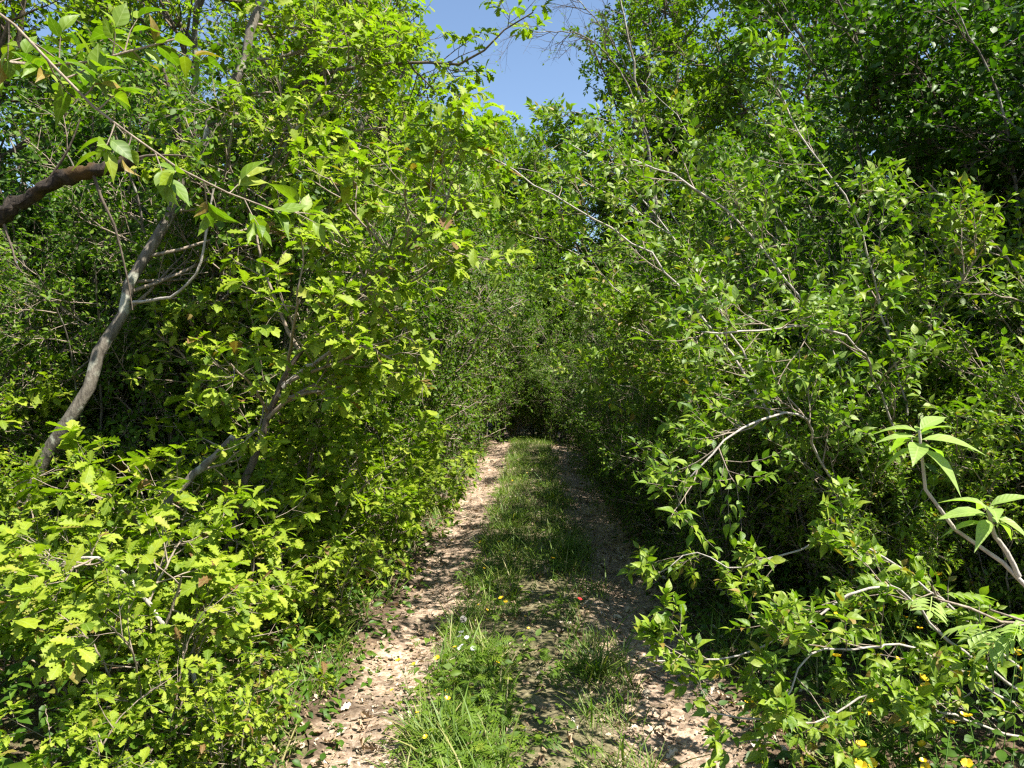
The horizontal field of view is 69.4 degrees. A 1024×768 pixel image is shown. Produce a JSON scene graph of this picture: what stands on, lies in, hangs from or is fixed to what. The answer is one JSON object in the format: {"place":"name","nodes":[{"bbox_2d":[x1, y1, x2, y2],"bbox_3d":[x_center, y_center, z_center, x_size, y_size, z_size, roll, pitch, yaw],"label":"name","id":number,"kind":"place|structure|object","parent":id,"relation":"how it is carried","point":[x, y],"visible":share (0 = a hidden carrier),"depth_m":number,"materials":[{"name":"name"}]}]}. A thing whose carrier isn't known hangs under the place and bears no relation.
{"place":"outdoors","nodes":[
{"label":"outdoors","id":0,"kind":"place"},
{"bbox_2d":[0,0,1011,337],"label":"sky","id":1,"kind":"structure","parent":0,"point":[524,75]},
{"bbox_2d":[0,397,1023,767],"bbox_3d":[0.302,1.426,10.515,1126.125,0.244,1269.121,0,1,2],"label":"forest floor","id":2,"kind":"structure","parent":0,"point":[32,737],"depth_m":3.41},
{"bbox_2d":[0,328,78,544],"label":"tall oak sapling","id":3,"kind":"object","parent":2,"relation":"on","point":[40,398],"visible":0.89,"depth_m":4.93,"materials":[{"name":"green plant"}]},
{"bbox_2d":[0,374,107,531],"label":"dogwood shrub","id":4,"kind":"object","parent":2,"relation":"on","point":[25,459],"visible":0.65,"depth_m":4.11,"materials":[{"name":"green plant"}]},
{"bbox_2d":[0,496,138,681],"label":"oak sapling","id":5,"kind":"object","parent":2,"relation":"on","point":[107,522],"visible":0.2,"depth_m":3.73,"materials":[{"name":"green plant"}]},
{"bbox_2d":[0,0,144,241],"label":"oak tree","id":6,"kind":"object","parent":2,"relation":"on","point":[21,20],"visible":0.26,"depth_m":6.50,"materials":[{"name":"green plant"}]},
{"bbox_2d":[0,207,165,550],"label":"hedge shrub","id":7,"kind":"object","parent":2,"relation":"on","point":[16,365],"visible":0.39,"depth_m":5.35,"materials":[{"name":"green plant"}]},
{"bbox_2d":[0,0,174,456],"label":"elder shrub","id":8,"kind":"object","parent":2,"relation":"on","point":[91,28],"visible":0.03,"depth_m":7.44,"materials":[{"name":"green plant"}]},
{"bbox_2d":[0,450,180,602],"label":"oak sapling","id":9,"kind":"object","parent":2,"relation":"on","point":[92,510],"visible":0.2,"depth_m":4.13,"materials":[{"name":"green plant"}]},
{"bbox_2d":[0,117,193,309],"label":"dead tree","id":10,"kind":"object","parent":2,"relation":"on","point":[56,179],"visible":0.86,"depth_m":3.63,"materials":[{"name":"wood"}]},
{"bbox_2d":[0,640,198,767],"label":"oak sapling","id":11,"kind":"object","parent":2,"relation":"on","point":[81,716],"visible":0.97,"depth_m":2.44,"materials":[{"name":"green plant"}]},
{"bbox_2d":[1,0,222,255],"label":"maple tree","id":12,"kind":"object","parent":2,"relation":"on","point":[67,46],"visible":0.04,"depth_m":15.38,"materials":[{"name":"green plant"}]},
{"bbox_2d":[0,217,243,570],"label":"hedge shrub","id":13,"kind":"object","parent":2,"relation":"on","point":[102,410],"visible":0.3,"depth_m":5.16,"materials":[{"name":"green plant"}]},
{"bbox_2d":[0,201,243,512],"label":"hedge shrub","id":14,"kind":"object","parent":2,"relation":"on","point":[93,274],"visible":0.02,"depth_m":6.11,"materials":[{"name":"green plant"}]},
{"bbox_2d":[0,479,262,720],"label":"oak sapling","id":15,"kind":"object","parent":2,"relation":"on","point":[215,535],"visible":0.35,"depth_m":3.20,"materials":[{"name":"green plant"}]},
{"bbox_2d":[0,488,291,708],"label":"sapling","id":16,"kind":"object","parent":2,"relation":"on","point":[26,556],"visible":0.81,"depth_m":2.99,"materials":[{"name":"green plant"}]},
{"bbox_2d":[8,524,288,767],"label":"oak sapling","id":17,"kind":"object","parent":2,"relation":"on","point":[84,657],"visible":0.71,"depth_m":2.76,"materials":[{"name":"green plant"}]},
{"bbox_2d":[0,23,306,532],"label":"elder shrub","id":18,"kind":"object","parent":2,"relation":"on","point":[22,219],"visible":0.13,"depth_m":6.05,"materials":[{"name":"green plant"}]},
{"bbox_2d":[0,0,341,246],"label":"dogwood","id":19,"kind":"object","parent":2,"relation":"on","point":[168,187],"visible":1,"depth_m":2.15,"materials":[{"name":"green plant"}]},
{"bbox_2d":[12,399,333,613],"bbox_3d":[-1.964,0.772,4.465,1.589,1.365,2.023,0,1,10],"label":"oak sapling","id":20,"kind":"object","parent":2,"relation":"on","point":[139,465],"visible":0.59,"depth_m":3.98,"materials":[{"name":"green plant"}]},
{"bbox_2d":[1,0,344,514],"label":"oak tree","id":21,"kind":"object","parent":2,"relation":"on","point":[161,18],"visible":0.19,"depth_m":7.52,"materials":[{"name":"green plant"}]},
{"bbox_2d":[80,425,280,660],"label":"broken stem","id":22,"kind":"object","parent":2,"relation":"on","point":[200,468],"visible":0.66,"depth_m":3.85,"materials":[{"name":"grey plant"}]},
{"bbox_2d":[0,39,374,561],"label":"hedge shrub","id":23,"kind":"object","parent":2,"relation":"on","point":[150,396],"visible":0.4,"depth_m":5.15,"materials":[{"name":"green plant"}]},
{"bbox_2d":[93,538,340,701],"bbox_3d":[-1.366,1.125,3.482,0.999,0.817,0.837,1,1,39],"label":"oak sapling","id":24,"kind":"object","parent":2,"relation":"on","point":[239,643],"visible":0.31,"depth_m":3.46,"materials":[{"name":"green plant"}]},
{"bbox_2d":[119,458,327,659],"bbox_3d":[-1.538,0.951,3.978,1.273,1.093,0.934,1,1,42],"label":"oak sapling","id":25,"kind":"object","parent":2,"relation":"on","point":[256,504],"visible":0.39,"depth_m":3.90,"materials":[{"name":"green plant"}]},
{"bbox_2d":[127,639,336,767],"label":"oak sapling","id":26,"kind":"object","parent":2,"relation":"on","point":[217,689],"visible":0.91,"depth_m":2.76,"materials":[{"name":"green plant"}]},
{"bbox_2d":[7,0,459,528],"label":"leaning oak","id":27,"kind":"object","parent":2,"relation":"on","point":[100,349],"visible":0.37,"depth_m":4.94,"materials":[{"name":"green plant"}]},
{"bbox_2d":[28,7,455,555],"bbox_3d":[-2.219,-0.510,6.338,3.031,3.902,3.766,-1,1,-41],"label":"hedge shrub","id":28,"kind":"object","parent":2,"relation":"on","point":[248,62],"visible":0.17,"depth_m":5.46,"materials":[{"name":"green plant"}]},
{"bbox_2d":[166,0,352,193],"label":"oak tree","id":29,"kind":"object","parent":2,"relation":"on","point":[214,13],"depth_m":11.98,"materials":[{"name":"green plant"}]},
{"bbox_2d":[105,0,416,540],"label":"bright oak","id":30,"kind":"object","parent":2,"relation":"on","point":[375,34],"visible":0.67,"depth_m":4.75,"materials":[{"name":"green plant"}]},
{"bbox_2d":[170,271,392,584],"bbox_3d":[-1.587,0.379,5.023,1.548,2.250,1.335,0,1,-8],"label":"tall oak sapling","id":31,"kind":"object","parent":2,"relation":"on","point":[306,449],"visible":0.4,"depth_m":4.76,"materials":[{"name":"green plant"}]},
{"bbox_2d":[163,324,415,567],"bbox_3d":[-1.457,0.457,5.363,1.728,2.056,1.544,0,1,-16],"label":"tall oak sapling","id":32,"kind":"object","parent":2,"relation":"on","point":[192,394],"visible":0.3,"depth_m":4.87,"materials":[{"name":"green plant"}]},
{"bbox_2d":[183,415,426,627],"bbox_3d":[-1.433,0.866,4.841,1.395,1.362,1.666,0,1,-24],"label":"oak sapling","id":33,"kind":"object","parent":2,"relation":"on","point":[313,541],"visible":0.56,"depth_m":4.61,"materials":[{"name":"green plant"}]},
{"bbox_2d":[256,522,404,643],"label":"oak sapling","id":34,"kind":"object","parent":2,"relation":"on","point":[330,582],"visible":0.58,"depth_m":4.38,"materials":[{"name":"green plant"}]},
{"bbox_2d":[262,286,417,537],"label":"tall oak sapling","id":35,"kind":"object","parent":2,"relation":"on","point":[382,410],"visible":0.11,"depth_m":6.57,"materials":[{"name":"green plant"}]},
{"bbox_2d":[189,127,497,518],"bbox_3d":[-1.472,-0.570,7.991,3.494,4.055,3.414,0,1,33],"label":"hedge shrub","id":36,"kind":"object","parent":2,"relation":"on","point":[392,408],"visible":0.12,"depth_m":7.39,"materials":[{"name":"green plant"}]},
{"bbox_2d":[209,30,487,432],"bbox_3d":[-2.923,-1.885,12.361,4.757,6.486,5.009,-1,1,-34],"label":"elder shrub","id":37,"kind":"object","parent":2,"relation":"on","point":[419,130],"visible":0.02,"depth_m":11.46,"materials":[{"name":"green plant"}]},
{"bbox_2d":[155,0,552,530],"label":"arching oak","id":38,"kind":"object","parent":2,"relation":"on","point":[442,64],"visible":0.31,"depth_m":5.11,"materials":[{"name":"green plant"}]},
{"bbox_2d":[259,0,453,320],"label":"oak tree","id":39,"kind":"object","parent":2,"relation":"on","point":[377,120],"visible":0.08,"depth_m":10.08,"materials":[{"name":"green plant"}]},
{"bbox_2d":[183,82,536,619],"bbox_3d":[-0.844,-0.099,4.113,1.858,3.108,1.376,0,1,-10],"label":"overhanging oak","id":40,"kind":"object","parent":2,"relation":"on","point":[339,368],"visible":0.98,"depth_m":3.91,"materials":[{"name":"green plant"}]},
{"bbox_2d":[270,0,497,309],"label":"maple tree","id":41,"kind":"object","parent":2,"relation":"on","point":[396,4],"visible":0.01,"depth_m":15.42,"materials":[{"name":"green plant"}]},
{"bbox_2d":[312,425,464,568],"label":"oak sapling","id":42,"kind":"object","parent":2,"relation":"on","point":[374,488],"visible":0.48,"depth_m":5.85,"materials":[{"name":"green plant"}]},
{"bbox_2d":[342,400,452,538],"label":"oak sapling","id":43,"kind":"object","parent":2,"relation":"on","point":[431,448],"visible":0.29,"depth_m":7.12,"materials":[{"name":"green plant"}]},
{"bbox_2d":[368,461,461,549],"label":"oak sapling","id":44,"kind":"object","parent":2,"relation":"on","point":[427,529],"visible":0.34,"depth_m":6.54,"materials":[{"name":"green plant"}]},
{"bbox_2d":[294,168,544,497],"bbox_3d":[-1.637,-0.760,9.233,3.693,4.368,3.396,0,1,14],"label":"hedge shrub","id":45,"kind":"object","parent":2,"relation":"on","point":[450,377],"visible":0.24,"depth_m":8.90,"materials":[{"name":"green plant"}]},
{"bbox_2d":[385,449,479,516],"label":"oak sapling","id":46,"kind":"object","parent":2,"relation":"on","point":[470,472],"visible":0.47,"depth_m":8.34,"materials":[{"name":"green plant"}]},
{"bbox_2d":[306,194,571,486],"bbox_3d":[-1.161,-0.676,10.444,4.124,4.274,3.319,0,1,6],"label":"hedge shrub","id":47,"kind":"object","parent":2,"relation":"on","point":[467,349],"visible":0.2,"depth_m":10.22,"materials":[{"name":"green plant"}]},
{"bbox_2d":[370,191,543,465],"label":"hedge shrub","id":48,"kind":"object","parent":2,"relation":"on","point":[484,332],"visible":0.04,"depth_m":12.29,"materials":[{"name":"green plant"}]},
{"bbox_2d":[427,111,517,405],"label":"bushy tree","id":49,"kind":"object","parent":2,"relation":"on","point":[491,139],"visible":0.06,"depth_m":18.16,"materials":[{"name":"green plant"}]},
{"bbox_2d":[440,210,549,457],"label":"hedge shrub","id":50,"kind":"object","parent":2,"relation":"on","point":[519,315],"visible":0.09,"depth_m":14.08,"materials":[{"name":"green plant"}]},
{"bbox_2d":[446,246,557,448],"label":"hedge shrub","id":51,"kind":"object","parent":2,"relation":"on","point":[504,395],"visible":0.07,"depth_m":15.49,"materials":[{"name":"green plant"}]},
{"bbox_2d":[469,261,554,440],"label":"hedge shrub","id":52,"kind":"object","parent":2,"relation":"on","point":[521,382],"visible":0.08,"depth_m":17.50,"materials":[{"name":"green plant"}]},
{"bbox_2d":[0,426,1023,767],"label":"leafy cover","id":53,"kind":"object","parent":2,"relation":"on","point":[12,688],"visible":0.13,"depth_m":3.31,"materials":[{"name":"green plant"}]},
{"bbox_2d":[490,354,558,439],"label":"hedge shrub","id":54,"kind":"object","parent":2,"relation":"on","point":[522,416],"visible":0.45,"depth_m":17.75,"materials":[{"name":"green plant"}]},
{"bbox_2d":[491,142,595,402],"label":"bushy tree","id":55,"kind":"object","parent":2,"relation":"on","point":[545,243],"visible":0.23,"depth_m":20.52,"materials":[{"name":"green plant"}]},
{"bbox_2d":[497,96,603,422],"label":"maple tree","id":56,"kind":"object","parent":2,"relation":"on","point":[528,135],"visible":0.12,"depth_m":23.62,"materials":[{"name":"green plant"}]},
{"bbox_2d":[500,299,608,439],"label":"hedge shrub","id":57,"kind":"object","parent":2,"relation":"on","point":[549,340],"visible":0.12,"depth_m":17.85,"materials":[{"name":"green plant"}]},
{"bbox_2d":[478,0,684,272],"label":"dry tree","id":58,"kind":"object","parent":2,"relation":"on","point":[644,131],"visible":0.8,"depth_m":14.37,"materials":[{"name":"grey plant"}]},
{"bbox_2d":[529,343,641,469],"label":"hedge shrub","id":59,"kind":"object","parent":2,"relation":"on","point":[580,433],"visible":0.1,"depth_m":12.30,"materials":[{"name":"green plant"}]},
{"bbox_2d":[543,332,683,506],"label":"hedge shrub","id":60,"kind":"object","parent":2,"relation":"on","point":[602,419],"visible":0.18,"depth_m":8.53,"materials":[{"name":"green plant"}]},
{"bbox_2d":[466,38,805,566],"bbox_3d":[1.012,-0.738,5.855,2.778,4.434,1.604,0,1,-10],"label":"tree","id":61,"kind":"object","parent":2,"relation":"on","point":[582,296],"visible":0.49,"depth_m":5.66,"materials":[{"name":"green plant"}]},
{"bbox_2d":[540,0,736,301],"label":"maple tree","id":62,"kind":"object","parent":2,"relation":"on","point":[615,88],"visible":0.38,"depth_m":21.03,"materials":[{"name":"green plant"}]},
{"bbox_2d":[564,0,762,278],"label":"maple tree","id":63,"kind":"object","parent":2,"relation":"on","point":[672,71],"visible":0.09,"depth_m":23.56,"materials":[{"name":"green plant"}]},
{"bbox_2d":[570,374,770,570],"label":"hedge shrub","id":64,"kind":"object","parent":2,"relation":"on","point":[662,500],"visible":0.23,"depth_m":5.97,"materials":[{"name":"green plant"}]},
{"bbox_2d":[411,17,997,625],"bbox_3d":[0.941,-0.245,4.392,2.336,3.397,3.143,0,1,-27],"label":"arching dogwood","id":65,"kind":"object","parent":2,"relation":"on","point":[835,413],"visible":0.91,"depth_m":3.71,"materials":[{"name":"green plant"}]},
{"bbox_2d":[631,46,795,273],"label":"bushy tree","id":66,"kind":"object","parent":2,"relation":"on","point":[655,135],"visible":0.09,"depth_m":20.96,"materials":[{"name":"green plant"}]},
{"bbox_2d":[590,211,836,454],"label":"hedge shrub","id":67,"kind":"object","parent":2,"relation":"on","point":[602,261],"visible":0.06,"depth_m":7.90,"materials":[{"name":"green plant"}]},
{"bbox_2d":[594,348,907,616],"bbox_3d":[1.561,0.627,4.757,1.679,1.805,1.544,1,1,40],"label":"hedge shrub","id":68,"kind":"object","parent":2,"relation":"on","point":[710,523],"visible":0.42,"depth_m":4.74,"materials":[{"name":"green plant"}]},
{"bbox_2d":[591,177,930,492],"bbox_3d":[2.371,-0.391,7.309,3.022,3.574,2.778,0,1,26],"label":"hedge shrub","id":69,"kind":"object","parent":2,"relation":"on","point":[686,314],"visible":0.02,"depth_m":7.25,"materials":[{"name":"green plant"}]},
{"bbox_2d":[691,103,837,318],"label":"bushy tree","id":70,"kind":"object","parent":2,"relation":"on","point":[757,147],"visible":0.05,"depth_m":9.95,"materials":[{"name":"green plant"}]},
{"bbox_2d":[665,0,887,232],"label":"maple tree","id":71,"kind":"object","parent":2,"relation":"on","point":[698,63],"visible":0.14,"depth_m":18.76,"materials":[{"name":"green plant"}]},
{"bbox_2d":[662,365,929,592],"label":"dogwood shrub","id":72,"kind":"object","parent":2,"relation":"on","point":[752,473],"visible":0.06,"depth_m":5.07,"materials":[{"name":"green plant"}]},
{"bbox_2d":[682,0,920,248],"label":"maple tree","id":73,"kind":"object","parent":2,"relation":"on","point":[807,93],"visible":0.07,"depth_m":17.72,"materials":[{"name":"green plant"}]},
{"bbox_2d":[612,101,1023,560],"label":"hedge shrub","id":74,"kind":"object","parent":2,"relation":"on","point":[814,269],"visible":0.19,"depth_m":5.27,"materials":[{"name":"green plant"}]},
{"bbox_2d":[613,171,1023,623],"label":"dogwood shrub","id":75,"kind":"object","parent":2,"relation":"on","point":[976,220],"visible":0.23,"depth_m":4.31,"materials":[{"name":"green plant"}]},
{"bbox_2d":[616,476,1023,767],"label":"dogwood","id":76,"kind":"object","parent":2,"relation":"on","point":[791,623],"visible":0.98,"depth_m":2.51,"materials":[{"name":"green plant"}]},
{"bbox_2d":[730,334,936,599],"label":"dogwood shrub","id":77,"kind":"object","parent":2,"relation":"on","point":[777,493],"visible":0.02,"depth_m":4.86,"materials":[{"name":"green plant"}]},
{"bbox_2d":[688,60,1019,369],"bbox_3d":[4.029,-1.066,8.242,3.853,4.989,3.659,0,1,25],"label":"elder shrub","id":78,"kind":"object","parent":2,"relation":"on","point":[765,129],"visible":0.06,"depth_m":7.72,"materials":[{"name":"green plant"}]},
{"bbox_2d":[687,0,1023,462],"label":"elder shrub","id":79,"kind":"object","parent":2,"relation":"on","point":[893,98],"visible":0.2,"depth_m":5.70,"materials":[{"name":"green plant"}]},
{"bbox_2d":[740,0,1023,269],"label":"elder shrub","id":80,"kind":"object","parent":2,"relation":"on","point":[855,196],"visible":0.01,"depth_m":9.13,"materials":[{"name":"green plant"}]},
{"bbox_2d":[741,349,1023,659],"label":"dogwood shrub","id":81,"kind":"object","parent":2,"relation":"on","point":[989,412],"visible":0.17,"depth_m":3.55,"materials":[{"name":"green plant"}]},
{"bbox_2d":[780,389,988,647],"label":"dogwood shrub","id":82,"kind":"object","parent":2,"relation":"on","point":[828,563],"visible":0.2,"depth_m":4.03,"materials":[{"name":"green plant"}]},
{"bbox_2d":[775,440,1007,682],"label":"dogwood shrub","id":83,"kind":"object","parent":2,"relation":"on","point":[932,554],"visible":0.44,"depth_m":3.53,"materials":[{"name":"green plant"}]},
{"bbox_2d":[783,249,1023,615],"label":"hedge shrub","id":84,"kind":"object","parent":2,"relation":"on","point":[999,323],"visible":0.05,"depth_m":4.40,"materials":[{"name":"green plant"}]},
{"bbox_2d":[785,0,1023,557],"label":"elder shrub","id":85,"kind":"object","parent":2,"relation":"on","point":[1005,151],"visible":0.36,"depth_m":5.19,"materials":[{"name":"green plant"}]},
{"bbox_2d":[797,407,1023,661],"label":"hedge shrub","id":86,"kind":"object","parent":2,"relation":"on","point":[961,540],"visible":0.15,"depth_m":3.67,"materials":[{"name":"green plant"}]},
{"bbox_2d":[801,142,1023,434],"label":"dogwood shrub","id":87,"kind":"object","parent":2,"relation":"on","point":[1010,241],"visible":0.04,"depth_m":4.66,"materials":[{"name":"green plant"}]},
{"bbox_2d":[817,241,1023,673],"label":"dogwood shrub","id":88,"kind":"object","parent":2,"relation":"on","point":[987,376],"visible":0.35,"depth_m":3.67,"materials":[{"name":"green plant"}]},
{"bbox_2d":[837,246,1023,559],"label":"dogwood shrub","id":89,"kind":"object","parent":2,"relation":"on","point":[937,364],"visible":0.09,"depth_m":4.15,"materials":[{"name":"green plant"}]},
{"bbox_2d":[851,156,1023,610],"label":"dogwood shrub","id":90,"kind":"object","parent":2,"relation":"on","point":[1017,267],"visible":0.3,"depth_m":3.96,"materials":[{"name":"green plant"}]},
{"bbox_2d":[856,420,1023,695],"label":"dogwood shrub","id":91,"kind":"object","parent":2,"relation":"on","point":[992,583],"visible":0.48,"depth_m":3.39,"materials":[{"name":"green plant"}]},
{"bbox_2d":[870,416,1023,586],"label":"ash sapling","id":92,"kind":"object","parent":2,"relation":"on","point":[984,528],"visible":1,"depth_m":1.59,"materials":[{"name":"green plant"}]},
{"bbox_2d":[901,584,1023,681],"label":"ash seedling","id":93,"kind":"object","parent":2,"relation":"on","point":[1002,644],"visible":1,"depth_m":1.99,"materials":[{"name":"green plant"}]},
{"bbox_2d":[914,3,1023,271],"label":"elder shrub","id":94,"kind":"object","parent":2,"relation":"on","point":[965,115],"visible":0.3,"depth_m":5.11,"materials":[{"name":"green plant"}]},
{"bbox_2d":[105,431,982,767],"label":"grass","id":95,"kind":"structure","parent":0,"point":[545,461],"depth_m":4.18,"materials":[{"name":"plant"}]},
{"bbox_2d":[287,427,822,767],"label":"track","id":96,"kind":"structure","parent":0,"point":[686,733],"depth_m":4.25,"materials":[{"name":"soil"}]},
{"bbox_2d":[317,482,425,588],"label":"oak sapling","id":97,"kind":"object","parent":96,"relation":"on","point":[409,529],"visible":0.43,"depth_m":5.50,"materials":[{"name":"green plant"}]},
{"bbox_2d":[378,682,499,767],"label":"grass tussock","id":98,"kind":"object","parent":96,"relation":"on","point":[412,733],"depth_m":3.14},
{"bbox_2d":[383,438,576,767],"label":"broad leaved weeds","id":99,"kind":"object","parent":96,"relation":"on","point":[457,672],"visible":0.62,"depth_m":3.62,"materials":[{"name":"green plant"}]},
{"bbox_2d":[364,436,602,767],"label":"strip herbs","id":100,"kind":"object","parent":96,"relation":"on","point":[474,719],"visible":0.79,"depth_m":3.44,"materials":[{"name":"green plant"}]},
{"bbox_2d":[0,435,1023,767],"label":"leaf litter","id":101,"kind":"object","parent":96,"relation":"on","point":[542,707],"visible":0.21,"depth_m":3.99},
{"bbox_2d":[510,354,581,442],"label":"hedge shrub","id":102,"kind":"object","parent":96,"relation":"on","point":[550,424],"visible":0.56,"depth_m":17.35,"materials":[{"name":"green plant"}]},
{"bbox_2d":[536,361,652,487],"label":"hedge shrub","id":103,"kind":"object","parent":96,"relation":"on","point":[575,441],"visible":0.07,"depth_m":10.25,"materials":[{"name":"green plant"}]},
{"bbox_2d":[547,631,653,691],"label":"grass tussock","id":104,"kind":"object","parent":96,"relation":"on","point":[599,663],"depth_m":3.87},
{"bbox_2d":[542,341,729,537],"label":"hedge shrub","id":105,"kind":"object","parent":96,"relation":"on","point":[625,479],"visible":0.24,"depth_m":7.32,"materials":[{"name":"green plant"}]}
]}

